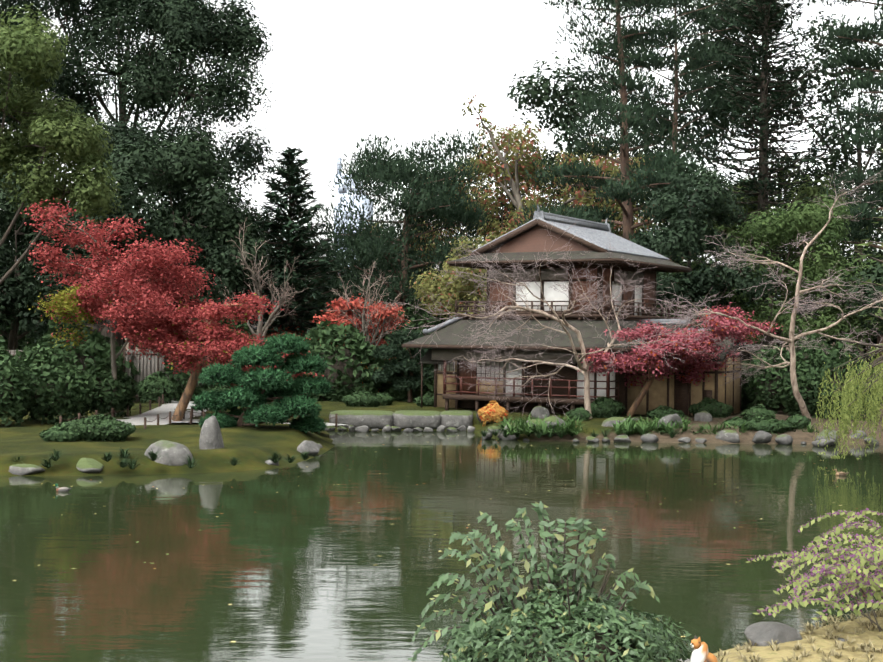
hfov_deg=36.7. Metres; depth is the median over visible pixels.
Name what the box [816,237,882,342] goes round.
tree
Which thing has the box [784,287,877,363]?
tree
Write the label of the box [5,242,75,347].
tree
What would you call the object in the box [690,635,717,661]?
calico cat
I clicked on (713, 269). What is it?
tree
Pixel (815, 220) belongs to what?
green tree
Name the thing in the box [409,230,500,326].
yellow tree
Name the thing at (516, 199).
autumn tree
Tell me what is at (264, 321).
tree
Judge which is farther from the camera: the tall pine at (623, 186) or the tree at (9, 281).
the tree at (9, 281)
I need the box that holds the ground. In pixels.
[0,330,882,661]
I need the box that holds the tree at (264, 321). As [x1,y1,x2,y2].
[200,239,271,330]
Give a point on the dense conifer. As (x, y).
(762, 107)
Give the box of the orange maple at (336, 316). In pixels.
[263,293,409,391]
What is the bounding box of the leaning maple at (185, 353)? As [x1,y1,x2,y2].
[109,290,323,420]
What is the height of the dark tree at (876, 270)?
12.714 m
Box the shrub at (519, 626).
[407,501,692,661]
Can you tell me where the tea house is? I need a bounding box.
[402,204,760,415]
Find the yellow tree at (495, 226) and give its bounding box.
[361,124,666,273]
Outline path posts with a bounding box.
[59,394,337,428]
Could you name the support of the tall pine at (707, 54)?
on the ground
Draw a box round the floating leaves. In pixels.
[12,435,851,641]
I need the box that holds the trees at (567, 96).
[454,27,785,284]
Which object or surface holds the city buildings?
on the ground
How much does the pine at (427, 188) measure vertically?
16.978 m
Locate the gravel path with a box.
[112,400,345,425]
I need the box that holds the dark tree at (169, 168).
[69,130,308,330]
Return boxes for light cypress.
[836,148,882,366]
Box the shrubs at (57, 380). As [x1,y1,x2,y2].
[0,294,882,441]
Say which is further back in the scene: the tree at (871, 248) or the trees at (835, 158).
the tree at (871, 248)
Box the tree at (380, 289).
[314,250,419,344]
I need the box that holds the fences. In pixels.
[7,347,184,401]
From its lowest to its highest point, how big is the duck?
0.242 m
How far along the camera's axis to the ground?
43.99 m
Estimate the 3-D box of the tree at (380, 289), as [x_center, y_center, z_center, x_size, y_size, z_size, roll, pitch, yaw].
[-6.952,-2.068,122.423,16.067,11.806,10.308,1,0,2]
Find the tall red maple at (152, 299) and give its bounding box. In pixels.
[21,198,243,416]
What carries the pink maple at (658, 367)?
on the ground
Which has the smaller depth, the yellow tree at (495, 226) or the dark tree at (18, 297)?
the dark tree at (18, 297)
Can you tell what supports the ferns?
on the ground
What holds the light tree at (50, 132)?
on the ground
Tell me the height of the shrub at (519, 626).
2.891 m
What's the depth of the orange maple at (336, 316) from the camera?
74.22 m
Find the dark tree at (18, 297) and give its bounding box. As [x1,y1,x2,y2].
[0,162,202,351]
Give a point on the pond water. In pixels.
(318, 564)
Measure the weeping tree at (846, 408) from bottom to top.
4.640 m
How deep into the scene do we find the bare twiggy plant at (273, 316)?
74.86 m
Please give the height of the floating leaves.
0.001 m
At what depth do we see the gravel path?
56.46 m
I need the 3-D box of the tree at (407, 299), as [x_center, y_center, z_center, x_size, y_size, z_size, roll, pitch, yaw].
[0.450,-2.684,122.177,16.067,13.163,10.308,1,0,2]
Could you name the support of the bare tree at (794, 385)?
on the ground
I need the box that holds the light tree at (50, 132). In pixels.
[0,3,123,284]
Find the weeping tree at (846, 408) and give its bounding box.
[813,347,882,460]
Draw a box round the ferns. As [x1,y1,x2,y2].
[10,413,882,661]
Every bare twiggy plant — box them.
[217,220,308,342]
[325,258,408,373]
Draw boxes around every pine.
[190,332,332,433]
[302,128,493,346]
[371,327,433,401]
[511,0,741,261]
[588,0,796,282]
[794,0,882,397]
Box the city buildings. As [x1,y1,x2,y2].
[334,157,372,271]
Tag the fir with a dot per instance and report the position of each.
(297, 235)
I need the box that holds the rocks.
[9,406,878,645]
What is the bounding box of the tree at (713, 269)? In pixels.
[691,253,754,327]
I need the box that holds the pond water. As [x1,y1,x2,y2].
[0,430,882,661]
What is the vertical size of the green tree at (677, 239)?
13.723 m
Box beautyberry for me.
[746,508,882,631]
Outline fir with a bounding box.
[232,146,347,339]
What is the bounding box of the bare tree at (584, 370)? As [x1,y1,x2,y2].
[381,222,712,418]
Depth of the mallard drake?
34.41 m
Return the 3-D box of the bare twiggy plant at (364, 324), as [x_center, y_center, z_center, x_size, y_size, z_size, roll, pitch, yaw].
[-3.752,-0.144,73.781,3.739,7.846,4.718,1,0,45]
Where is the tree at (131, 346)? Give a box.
[65,231,220,348]
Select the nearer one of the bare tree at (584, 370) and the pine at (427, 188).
the bare tree at (584, 370)
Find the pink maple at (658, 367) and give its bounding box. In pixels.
[577,302,782,416]
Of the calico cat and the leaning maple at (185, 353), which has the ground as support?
the leaning maple at (185, 353)
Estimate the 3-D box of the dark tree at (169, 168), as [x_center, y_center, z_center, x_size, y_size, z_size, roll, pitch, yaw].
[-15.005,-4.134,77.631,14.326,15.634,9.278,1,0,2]
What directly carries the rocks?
on the ground
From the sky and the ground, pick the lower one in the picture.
the ground
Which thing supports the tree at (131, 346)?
on the ground
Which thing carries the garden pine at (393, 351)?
on the ground
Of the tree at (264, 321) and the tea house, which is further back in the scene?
the tree at (264, 321)
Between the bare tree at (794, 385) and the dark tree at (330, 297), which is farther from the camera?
the dark tree at (330, 297)
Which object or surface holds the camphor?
on the ground
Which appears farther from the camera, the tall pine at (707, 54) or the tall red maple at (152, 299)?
the tall pine at (707, 54)
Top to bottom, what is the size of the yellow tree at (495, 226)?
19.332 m
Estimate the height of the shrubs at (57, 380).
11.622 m
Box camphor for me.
[0,0,287,366]
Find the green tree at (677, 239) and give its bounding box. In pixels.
[631,160,781,327]
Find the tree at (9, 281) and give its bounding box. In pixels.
[0,255,42,335]
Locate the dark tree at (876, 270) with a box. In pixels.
[834,219,882,335]
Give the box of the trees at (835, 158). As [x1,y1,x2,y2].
[689,0,882,374]
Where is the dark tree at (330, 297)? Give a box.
[220,230,395,322]
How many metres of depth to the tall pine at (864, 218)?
82.57 m
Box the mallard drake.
[55,483,71,491]
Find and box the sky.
[0,0,882,328]
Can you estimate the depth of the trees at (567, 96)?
106.39 m
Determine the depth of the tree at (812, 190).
93.89 m
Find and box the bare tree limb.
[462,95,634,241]
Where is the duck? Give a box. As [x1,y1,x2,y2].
[834,469,848,475]
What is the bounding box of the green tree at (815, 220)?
[656,191,882,351]
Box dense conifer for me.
[675,0,854,349]
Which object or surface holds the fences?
on the ground
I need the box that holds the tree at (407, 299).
[378,234,486,306]
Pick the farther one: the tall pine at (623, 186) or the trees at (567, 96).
the trees at (567, 96)
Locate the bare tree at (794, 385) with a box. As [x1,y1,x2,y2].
[641,170,882,421]
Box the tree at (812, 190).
[681,154,882,354]
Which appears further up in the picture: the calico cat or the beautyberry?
the beautyberry
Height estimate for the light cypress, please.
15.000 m
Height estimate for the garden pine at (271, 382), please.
3.631 m

